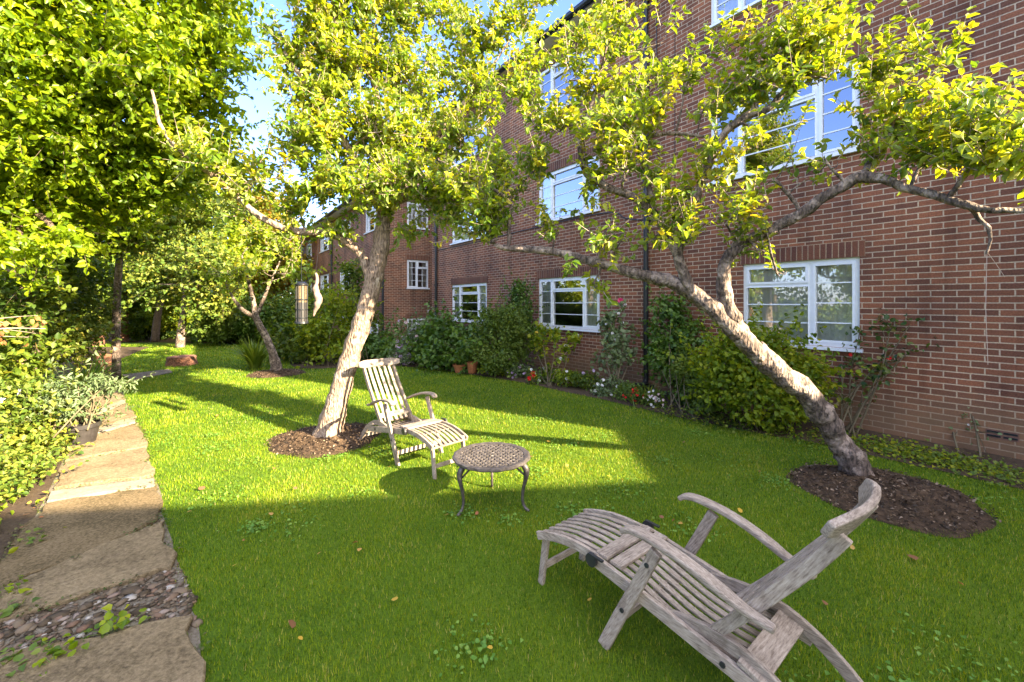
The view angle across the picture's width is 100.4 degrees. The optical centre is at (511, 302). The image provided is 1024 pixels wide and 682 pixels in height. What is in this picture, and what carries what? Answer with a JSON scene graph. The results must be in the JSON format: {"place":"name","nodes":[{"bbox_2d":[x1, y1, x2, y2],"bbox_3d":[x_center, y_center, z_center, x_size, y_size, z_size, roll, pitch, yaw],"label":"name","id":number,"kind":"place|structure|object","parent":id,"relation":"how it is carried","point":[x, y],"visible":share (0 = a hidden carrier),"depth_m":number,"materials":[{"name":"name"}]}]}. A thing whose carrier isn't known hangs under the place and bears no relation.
{"place":"outdoors","nodes":[
{"label":"outdoors","id":0,"kind":"place"},
{"bbox_2d":[0,315,46,347],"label":"fence","id":1,"kind":"object","parent":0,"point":[4,325],"visible":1,"depth_m":5.12,"materials":[{"name":"brown wood"}]},
{"bbox_2d":[0,347,147,559],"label":"border soil","id":2,"kind":"structure","parent":0,"point":[10,522],"depth_m":3.67,"materials":[{"name":"brown soil"}]},
{"bbox_2d":[0,484,63,559],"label":"ferny weeds","id":3,"kind":"object","parent":2,"relation":"on","point":[13,550],"visible":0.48,"depth_m":3.45,"materials":[{"name":"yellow plant"}]},
{"bbox_2d":[0,250,84,391],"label":"leafy shrub","id":4,"kind":"object","parent":2,"relation":"on","point":[11,307],"visible":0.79,"depth_m":5.87,"materials":[{"name":"green plant"}]},
{"bbox_2d":[0,399,106,509],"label":"nettle patch","id":5,"kind":"object","parent":2,"relation":"on","point":[23,464],"visible":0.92,"depth_m":4.13,"materials":[{"name":"green plant"}]},
{"bbox_2d":[0,365,112,459],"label":"bramble","id":6,"kind":"object","parent":2,"relation":"on","point":[13,395],"visible":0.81,"depth_m":4.85,"materials":[{"name":"green plant"}]},
{"bbox_2d":[0,227,144,379],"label":"dark hedge shrub","id":7,"kind":"object","parent":2,"relation":"on","point":[71,271],"visible":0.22,"depth_m":9.21,"materials":[{"name":"green plant"}]},
{"bbox_2d":[49,353,124,388],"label":"strap leaf plant","id":8,"kind":"object","parent":2,"relation":"on","point":[85,372],"visible":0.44,"depth_m":7.94,"materials":[{"name":"green plant"}]},
{"bbox_2d":[40,270,140,380],"bbox_3d":[-9.980,0.159,9.336,3.711,3.198,2.418,0,0,23],"label":"sunny shrub","id":9,"kind":"object","parent":2,"relation":"on","point":[81,335],"visible":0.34,"depth_m":9.09,"materials":[{"name":"green plant"}]},
{"bbox_2d":[71,275,133,327],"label":"hedge bush","id":10,"kind":"object","parent":2,"relation":"on","point":[103,299],"visible":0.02,"depth_m":16.04,"materials":[{"name":"green plant"}]},
{"bbox_2d":[0,0,292,415],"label":"broadleaf tree","id":11,"kind":"object","parent":2,"relation":"on","point":[92,72],"visible":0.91,"depth_m":5.39,"materials":[{"name":"green plant"}]},
{"bbox_2d":[0,392,202,654],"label":"path","id":12,"kind":"structure","parent":0,"point":[193,637],"depth_m":2.41,"materials":[{"name":"grey gravel"}]},
{"bbox_2d":[0,575,32,596],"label":"ivy sprig","id":13,"kind":"object","parent":12,"relation":"on","point":[10,588],"visible":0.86,"depth_m":2.50,"materials":[{"name":"green plant"}]},
{"bbox_2d":[0,635,37,664],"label":"ivy sprig","id":14,"kind":"object","parent":12,"relation":"on","point":[17,657],"visible":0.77,"depth_m":2.03,"materials":[{"name":"green plant"}]},
{"bbox_2d":[0,597,40,617],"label":"ivy sprig","id":15,"kind":"object","parent":12,"relation":"on","point":[8,610],"visible":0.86,"depth_m":2.34,"materials":[{"name":"green plant"}]},
{"bbox_2d":[17,527,46,544],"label":"ivy sprig","id":16,"kind":"object","parent":12,"relation":"on","point":[30,538],"visible":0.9,"depth_m":3.04,"materials":[{"name":"green plant"}]},
{"bbox_2d":[6,628,90,676],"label":"ivy sprig","id":17,"kind":"object","parent":12,"relation":"on","point":[34,652],"visible":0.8,"depth_m":2.05,"materials":[{"name":"green plant"}]},
{"bbox_2d":[21,639,78,681],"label":"ivy sprig","id":18,"kind":"object","parent":12,"relation":"on","point":[39,663],"visible":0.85,"depth_m":2.03,"materials":[{"name":"green plant"}]},
{"bbox_2d":[42,633,89,659],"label":"ivy sprig","id":19,"kind":"object","parent":12,"relation":"on","point":[72,646],"visible":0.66,"depth_m":2.07,"materials":[{"name":"green plant"}]},
{"bbox_2d":[0,487,162,587],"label":"paving slab","id":20,"kind":"structure","parent":12,"relation":"on","point":[87,523],"depth_m":3.23,"materials":[{"name":"beige stone"}]},
{"bbox_2d":[0,520,177,622],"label":"paving slab","id":21,"kind":"structure","parent":12,"relation":"on","point":[145,552],"depth_m":2.69,"materials":[{"name":"stone"}]},
{"bbox_2d":[67,604,130,640],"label":"ivy sprig","id":22,"kind":"object","parent":12,"relation":"on","point":[120,625],"visible":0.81,"depth_m":2.21,"materials":[{"name":"green plant"}]},
{"bbox_2d":[47,478,154,502],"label":"paving slab","id":23,"kind":"structure","parent":12,"relation":"on","point":[58,495],"depth_m":3.86,"materials":[{"name":"beige stone"}]},
{"bbox_2d":[0,615,205,681],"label":"paving slab","id":24,"kind":"structure","parent":12,"relation":"on","point":[163,650],"depth_m":2.02,"materials":[{"name":"stone"}]},
{"bbox_2d":[54,447,154,489],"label":"paving slab","id":25,"kind":"structure","parent":12,"relation":"on","point":[128,465],"depth_m":4.30,"materials":[{"name":"stone"}]},
{"bbox_2d":[0,371,209,649],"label":"moss","id":26,"kind":"object","parent":12,"relation":"on","point":[94,590],"visible":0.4,"depth_m":3.10,"materials":[{"name":"green plant"}]},
{"bbox_2d":[65,423,147,461],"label":"paving slab","id":27,"kind":"structure","parent":12,"relation":"on","point":[129,437],"depth_m":5.11,"materials":[{"name":"stone"}]},
{"bbox_2d":[60,419,101,444],"bbox_3d":[-5.202,1.595,5.156,0.363,0.270,0.363,0,0,0],"label":"plant pot","id":28,"kind":"object","parent":27,"relation":"on","point":[86,435],"visible":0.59,"depth_m":5.08,"materials":[{"name":"black plastic"}]},
{"bbox_2d":[4,342,155,437],"bbox_3d":[-5.347,1.097,5.210,1.252,1.199,1.313,0,0,0],"label":"potted shrub","id":29,"kind":"object","parent":28,"relation":"in","point":[79,404],"visible":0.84,"depth_m":5.23,"materials":[{"name":"green plant"}]},
{"bbox_2d":[92,399,124,413],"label":"paving slab","id":30,"kind":"structure","parent":12,"relation":"on","point":[116,404],"depth_m":6.97,"materials":[{"name":"beige stone"}]},
{"bbox_2d":[93,385,125,406],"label":"paving slab","id":31,"kind":"structure","parent":12,"relation":"on","point":[113,399],"depth_m":7.52,"materials":[{"name":"stone"}]},
{"bbox_2d":[98,418,134,432],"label":"paving slab","id":32,"kind":"structure","parent":12,"relation":"on","point":[113,426],"depth_m":5.87,"materials":[{"name":"beige stone"}]},
{"bbox_2d":[97,403,136,426],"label":"paving slab","id":33,"kind":"structure","parent":12,"relation":"on","point":[113,419],"depth_m":6.38,"materials":[{"name":"stone"}]},
{"bbox_2d":[98,604,150,633],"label":"ivy sprig","id":34,"kind":"object","parent":12,"relation":"on","point":[104,628],"visible":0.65,"depth_m":2.27,"materials":[{"name":"green plant"}]},
{"bbox_2d":[122,369,171,379],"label":"side path","id":35,"kind":"structure","parent":0,"point":[139,375],"depth_m":10.13,"materials":[{"name":"grey stone"}]},
{"bbox_2d":[71,329,340,345],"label":"woodland floor","id":36,"kind":"structure","parent":0,"point":[171,340],"depth_m":19.12,"materials":[{"name":"brown plant"}]},
{"bbox_2d":[110,243,129,342],"bbox_3d":[-17.478,-3.230,18.645,4.195,9.928,4.966,0,0,37],"label":"conifer","id":37,"kind":"object","parent":36,"relation":"on","point":[125,337],"depth_m":18.44,"materials":[{"name":"plant"}]},
{"bbox_2d":[110,303,176,340],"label":"hedge bush","id":38,"kind":"object","parent":36,"relation":"on","point":[137,328],"visible":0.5,"depth_m":19.03,"materials":[{"name":"green plant"}]},
{"bbox_2d":[104,226,201,341],"bbox_3d":[-15.980,-1.512,19.123,4.153,6.517,4.835,0,0,0],"label":"twin trunk tree","id":39,"kind":"object","parent":36,"relation":"on","point":[155,330],"visible":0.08,"depth_m":18.48,"materials":[{"name":"green plant"}]},
{"bbox_2d":[140,293,202,336],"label":"hedge bush","id":40,"kind":"object","parent":36,"relation":"on","point":[168,316],"visible":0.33,"depth_m":19.36,"materials":[{"name":"green plant"}]},
{"bbox_2d":[166,298,229,342],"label":"hedge bush","id":41,"kind":"object","parent":36,"relation":"on","point":[194,340],"visible":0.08,"depth_m":18.13,"materials":[{"name":"green plant"}]},
{"bbox_2d":[128,200,298,332],"bbox_3d":[-17.997,-2.291,24.840,8.566,9.148,8.394,0,0,0],"label":"woodland tree","id":42,"kind":"object","parent":36,"relation":"on","point":[234,232],"visible":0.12,"depth_m":24.08,"materials":[{"name":"green plant"}]},
{"bbox_2d":[176,302,252,344],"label":"hedge bush","id":43,"kind":"object","parent":36,"relation":"on","point":[204,331],"visible":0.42,"depth_m":16.92,"materials":[{"name":"green plant"}]},
{"bbox_2d":[224,284,293,343],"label":"hedge bush","id":44,"kind":"object","parent":36,"relation":"on","point":[244,328],"visible":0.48,"depth_m":17.58,"materials":[{"name":"green plant"}]},
{"bbox_2d":[224,179,316,308],"bbox_3d":[-17.201,-3.780,29.479,8.545,11.039,7.446,0,0,37],"label":"woodland tree","id":45,"kind":"object","parent":36,"relation":"on","point":[274,217],"visible":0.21,"depth_m":28.60,"materials":[{"name":"green plant"}]},
{"bbox_2d":[244,280,313,343],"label":"hedge bush","id":46,"kind":"object","parent":36,"relation":"on","point":[271,304],"visible":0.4,"depth_m":17.98,"materials":[{"name":"green plant"}]},
{"bbox_2d":[279,269,334,320],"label":"hedge bush","id":47,"kind":"object","parent":36,"relation":"on","point":[310,293],"visible":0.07,"depth_m":20.18,"materials":[{"name":"green plant"}]},
{"bbox_2d":[17,0,581,297],"label":"sky","id":48,"kind":"structure","parent":0,"point":[263,103],"materials":[{"name":"blue"}]},
{"bbox_2d":[37,342,1023,681],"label":"lawn","id":49,"kind":"structure","parent":0,"point":[667,656],"depth_m":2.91,"materials":[{"name":"green plant"}]},
{"bbox_2d":[85,239,152,345],"bbox_3d":[-16.353,-3.037,16.602,4.232,9.533,4.391,0,0,0],"label":"conifer","id":50,"kind":"object","parent":49,"relation":"on","point":[113,261],"visible":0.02,"depth_m":16.90,"materials":[{"name":"green plant"}]},
{"bbox_2d":[50,122,259,378],"bbox_3d":[-8.185,-1.309,9.309,4.924,6.080,2.850,0,0,0],"label":"feathery tree","id":51,"kind":"object","parent":49,"relation":"on","point":[196,221],"visible":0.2,"depth_m":9.49,"materials":[{"name":"green plant"}]},
{"bbox_2d":[107,224,254,347],"bbox_3d":[-12.309,-0.977,16.539,5.997,5.429,3.922,0,0,16],"label":"tree","id":52,"kind":"object","parent":49,"relation":"on","point":[169,269],"visible":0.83,"depth_m":15.86,"materials":[{"name":"green plant"}]},
{"bbox_2d":[165,354,197,366],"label":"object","id":53,"kind":"object","parent":49,"relation":"on","point":[180,360],"visible":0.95,"depth_m":11.55,"materials":[{"name":"stone"}]},
{"bbox_2d":[227,333,286,368],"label":"strap leaf plant","id":54,"kind":"object","parent":49,"relation":"on","point":[253,355],"visible":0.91,"depth_m":11.00,"materials":[{"name":"green plant"}]},
{"bbox_2d":[242,368,307,377],"bbox_3d":[-5.668,1.682,10.347,1.464,0.091,1.373,0,0,0],"label":"mulch bed","id":55,"kind":"object","parent":49,"relation":"on","point":[287,372],"visible":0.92,"depth_m":10.07,"materials":[{"name":"brown soil"}]},
{"bbox_2d":[193,213,326,370],"bbox_3d":[-6.154,-0.265,10.598,2.992,4.140,1.602,0,0,-16],"label":"leaning tree","id":56,"kind":"object","parent":55,"relation":"on","point":[265,239],"visible":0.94,"depth_m":10.44,"materials":[{"name":"green plant"}]},
{"bbox_2d":[264,422,385,457],"bbox_3d":[-2.331,1.678,5.410,1.481,0.101,1.384,0,0,0],"label":"mulch bed","id":57,"kind":"object","parent":49,"relation":"on","point":[304,442],"visible":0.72,"depth_m":5.14,"materials":[{"name":"brown wood"}]},
{"bbox_2d":[143,0,562,437],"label":"apple tree","id":58,"kind":"object","parent":57,"relation":"on","point":[403,156],"visible":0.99,"depth_m":5.16,"materials":[{"name":"green plant"}]},
{"bbox_2d":[294,234,307,323],"bbox_3d":[-2.541,-0.309,5.150,0.156,1.139,0.156,0,0,0],"label":"bird feeder","id":59,"kind":"object","parent":58,"relation":"hanging from","point":[301,302],"visible":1,"depth_m":5.10,"materials":[{"name":"silver metal"}]},
{"bbox_2d":[312,239,322,316],"bbox_3d":[-2.417,-0.346,5.299,0.113,1.052,0.098,0,0,23],"label":"spinner","id":60,"kind":"object","parent":58,"relation":"hanging from","point":[317,297],"visible":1,"depth_m":5.28,"materials":[{"name":"white metal"}]},
{"bbox_2d":[298,184,431,340],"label":"brick apartment block","id":61,"kind":"structure","parent":49,"relation":"on","point":[407,284],"depth_m":19.38,"materials":[{"name":"red brick"}]},
{"bbox_2d":[364,205,376,234],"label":"window","id":62,"kind":"structure","parent":61,"relation":"in","point":[370,225],"depth_m":20.16,"materials":[{"name":"white glass"}]},
{"bbox_2d":[406,260,429,288],"bbox_3d":[-4.269,-1.238,19.259,1.110,1.305,0.225,0,0,-36],"label":"window","id":63,"kind":"structure","parent":61,"relation":"in","point":[424,267],"depth_m":19.24,"materials":[{"name":"white glass"}]},
{"bbox_2d":[407,202,429,229],"bbox_3d":[-4.269,-3.877,19.259,1.110,1.185,0.225,0,0,-36],"label":"window","id":64,"kind":"structure","parent":61,"relation":"in","point":[413,212],"depth_m":19.25,"materials":[{"name":"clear glass"}]},
{"bbox_2d":[358,358,467,479],"bbox_3d":[-1.177,1.230,4.865,0.606,1.026,1.626,0,0,-45],"label":"deck chair","id":65,"kind":"object","parent":49,"relation":"on","point":[409,423],"visible":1,"depth_m":4.92,"materials":[{"name":"brown wood"}]},
{"bbox_2d":[452,442,529,516],"bbox_3d":[-0.175,1.517,3.669,0.662,0.430,0.679,0,0,0],"label":"garden table","id":66,"kind":"object","parent":49,"relation":"on","point":[491,457],"visible":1,"depth_m":3.55,"materials":[{"name":"metal"}]},
{"bbox_2d":[137,412,1023,681],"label":"clover","id":67,"kind":"object","parent":49,"relation":"on","point":[483,642],"visible":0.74,"depth_m":3.49,"materials":[{"name":"green plant"}]},
{"bbox_2d":[536,478,880,681],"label":"deck chair","id":68,"kind":"object","parent":49,"relation":"on","point":[771,616],"visible":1,"depth_m":1.92,"materials":[{"name":"grey wood"}]},
{"bbox_2d":[429,0,1023,459],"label":"brick apartment block","id":69,"kind":"structure","parent":49,"relation":"on","point":[851,258],"depth_m":6.21,"materials":[{"name":"red brick"}]},
{"bbox_2d":[450,203,483,244],"bbox_3d":[-1.446,-2.708,14.474,0.225,1.305,2.440,0,0,-36],"label":"window","id":70,"kind":"structure","parent":69,"relation":"in","point":[454,241],"depth_m":14.95,"materials":[{"name":"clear glass"}]},
{"bbox_2d":[452,283,486,322],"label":"window","id":71,"kind":"structure","parent":69,"relation":"in","point":[475,292],"depth_m":15.27,"materials":[{"name":"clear glass"}]},
{"bbox_2d":[453,115,486,165],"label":"window","id":72,"kind":"structure","parent":69,"relation":"in","point":[471,138],"depth_m":15.21,"materials":[{"name":"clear glass"}]},
{"bbox_2d":[535,155,600,224],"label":"window","id":73,"kind":"structure","parent":69,"relation":"in","point":[562,191],"depth_m":11.34,"materials":[{"name":"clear glass"}]},
{"bbox_2d":[539,275,599,332],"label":"window","id":74,"kind":"structure","parent":69,"relation":"in","point":[571,304],"depth_m":11.23,"materials":[{"name":"white glass"}]},
{"bbox_2d":[539,47,599,116],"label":"window","id":75,"kind":"structure","parent":69,"relation":"in","point":[552,79],"depth_m":11.43,"materials":[{"name":"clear glass"}]},
{"bbox_2d":[709,0,761,29],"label":"window","id":76,"kind":"structure","parent":69,"relation":"in","point":[716,5],"depth_m":7.39,"materials":[{"name":"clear glass"}]},
{"bbox_2d":[706,57,862,185],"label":"window","id":77,"kind":"structure","parent":69,"relation":"in","point":[821,124],"depth_m":7.89,"materials":[{"name":"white glass"}]},
{"bbox_2d":[744,257,862,352],"bbox_3d":[4.327,0.033,6.481,0.225,1.305,1.640,0,0,-36],"label":"window","id":78,"kind":"structure","parent":69,"relation":"in","point":[828,290],"depth_m":6.33,"materials":[{"name":"white glass"}]},
{"bbox_2d":[783,461,1013,537],"bbox_3d":[3.334,1.681,3.831,1.563,0.097,1.466,0,0,0],"label":"mulch bed","id":79,"kind":"object","parent":49,"relation":"on","point":[926,506],"visible":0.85,"depth_m":3.64,"materials":[{"name":"brown soil"}]},
{"bbox_2d":[429,0,1023,476],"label":"apple tree","id":80,"kind":"object","parent":79,"relation":"on","point":[907,128],"visible":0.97,"depth_m":3.70,"materials":[{"name":"green plant"}]},
{"bbox_2d":[290,343,1023,488],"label":"bed soil","id":81,"kind":"structure","parent":0,"point":[862,432],"depth_m":5.68,"materials":[{"name":"brown soil"}]},
{"bbox_2d":[256,295,344,365],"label":"spreading shrub","id":82,"kind":"object","parent":81,"relation":"on","point":[283,337],"visible":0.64,"depth_m":12.41,"materials":[{"name":"green plant"}]},
{"bbox_2d":[280,273,384,368],"bbox_3d":[-5.179,0.509,12.435,2.413,2.831,3.310,0,0,27],"label":"loose shrub","id":83,"kind":"object","parent":81,"relation":"on","point":[334,344],"visible":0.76,"depth_m":12.22,"materials":[{"name":"green plant"}]},
{"bbox_2d":[325,245,391,361],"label":"upright shrub","id":84,"kind":"object","parent":81,"relation":"on","point":[350,279],"visible":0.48,"depth_m":13.81,"materials":[{"name":"green plant"}]},
{"bbox_2d":[338,302,411,359],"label":"dark shrub","id":85,"kind":"object","parent":81,"relation":"on","point":[381,346],"visible":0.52,"depth_m":12.64,"materials":[{"name":"green plant"}]},
{"bbox_2d":[376,307,435,365],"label":"flowering shrub","id":86,"kind":"object","parent":81,"relation":"on","point":[404,358],"visible":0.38,"depth_m":11.84,"materials":[{"name":"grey plant"}]},
{"bbox_2d":[389,288,498,375],"bbox_3d":[-1.489,0.920,11.196,3.350,2.641,2.836,0,0,33],"label":"laurel bush","id":87,"kind":"object","parent":81,"relation":"on","point":[443,343],"visible":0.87,"depth_m":10.79,"materials":[{"name":"green plant"}]},
{"bbox_2d":[461,287,535,377],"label":"clipped shrub","id":88,"kind":"object","parent":81,"relation":"on","point":[505,321],"visible":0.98,"depth_m":9.98,"materials":[{"name":"green plant"}]},
{"bbox_2d":[504,361,536,378],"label":"border plant","id":89,"kind":"object","parent":81,"relation":"on","point":[520,373],"visible":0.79,"depth_m":9.71,"materials":[{"name":"green plant"}]},
{"bbox_2d":[496,266,550,367],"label":"shrub","id":90,"kind":"object","parent":81,"relation":"on","point":[515,291],"visible":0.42,"depth_m":11.09,"materials":[{"name":"green plant"}]},
{"bbox_2d":[526,365,562,383],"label":"border plant","id":91,"kind":"object","parent":81,"relation":"on","point":[539,372],"visible":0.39,"depth_m":9.14,"materials":[{"name":"green plant"}]},
{"bbox_2d":[527,321,582,386],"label":"rose bush","id":92,"kind":"object","parent":81,"relation":"on","point":[554,337],"visible":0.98,"depth_m":9.46,"materials":[{"name":"green plant"}]},
{"bbox_2d":[550,368,586,386],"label":"border plant","id":93,"kind":"object","parent":81,"relation":"on","point":[560,376],"visible":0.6,"depth_m":8.65,"materials":[{"name":"green plant"}]},
{"bbox_2d":[568,369,609,390],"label":"border plant","id":94,"kind":"object","parent":81,"relation":"on","point":[581,379],"visible":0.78,"depth_m":8.40,"materials":[{"name":"green plant"}]},
{"bbox_2d":[590,374,631,396],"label":"border plant","id":95,"kind":"object","parent":81,"relation":"on","point":[598,388],"visible":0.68,"depth_m":7.88,"materials":[{"name":"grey plant"}]},
{"bbox_2d":[590,297,638,394],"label":"rose bush","id":96,"kind":"object","parent":81,"relation":"on","point":[616,343],"visible":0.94,"depth_m":8.41,"materials":[{"name":"green plant"}]},
{"bbox_2d":[606,380,651,402],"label":"border plant","id":97,"kind":"object","parent":81,"relation":"on","point":[625,388],"visible":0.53,"depth_m":7.48,"materials":[{"name":"green plant"}]},
{"bbox_2d":[622,387,647,406],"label":"red flowers","id":98,"kind":"object","parent":81,"relation":"on","point":[638,394],"visible":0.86,"depth_m":7.18,"materials":[{"name":"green plant"}]},
{"bbox_2d":[642,388,669,407],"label":"white flowers","id":99,"kind":"object","parent":81,"relation":"on","point":[654,398],"visible":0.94,"depth_m":6.99,"materials":[{"name":"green plant"}]},
{"bbox_2d":[628,283,714,414],"bbox_3d":[3.102,0.793,7.608,1.918,2.432,2.263,0,0,0],"label":"climbing shrub","id":100,"kind":"object","parent":81,"relation":"on","point":[673,313],"visible":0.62,"depth_m":7.68,"materials":[{"name":"green plant"}]},
{"bbox_2d":[654,333,729,420],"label":"shrub","id":101,"kind":"object","parent":81,"relation":"on","point":[684,372],"visible":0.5,"depth_m":6.74,"materials":[{"name":"green plant"}]},
{"bbox_2d":[629,400,895,450],"bbox_3d":[3.143,1.643,5.895,1.266,0.203,3.132,0,0,-41],"label":"ground cover","id":102,"kind":"object","parent":81,"relation":"on","point":[722,422],"visible":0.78,"depth_m":5.80,"materials":[{"name":"green plant"}]},
{"bbox_2d":[655,301,876,439],"bbox_3d":[3.335,0.955,5.873,2.619,1.943,1.776,0,0,0],"label":"round shrub","id":103,"kind":"object","parent":81,"relation":"on","point":[739,389],"visible":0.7,"depth_m":5.70,"materials":[{"name":"green plant"}]},
{"bbox_2d":[825,308,939,435],"bbox_3d":[4.759,0.889,5.518,1.221,1.732,0.699,0,0,39],"label":"rose bush","id":104,"kind":"object","parent":81,"relation":"on","point":[881,369],"visible":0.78,"depth_m":5.51,"materials":[{"name":"green plant"}]},
{"bbox_2d":[799,426,1023,492],"bbox_3d":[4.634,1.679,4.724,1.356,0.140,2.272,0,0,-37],"label":"ground cover","id":105,"kind":"object","parent":81,"relation":"on","point":[932,460],"visible":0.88,"depth_m":4.64,"materials":[{"name":"green plant"}]},
{"bbox_2d":[948,407,1011,456],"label":"weed","id":106,"kind":"object","parent":81,"relation":"on","point":[977,436],"visible":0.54,"depth_m":4.85,"materials":[{"name":"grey plant"}]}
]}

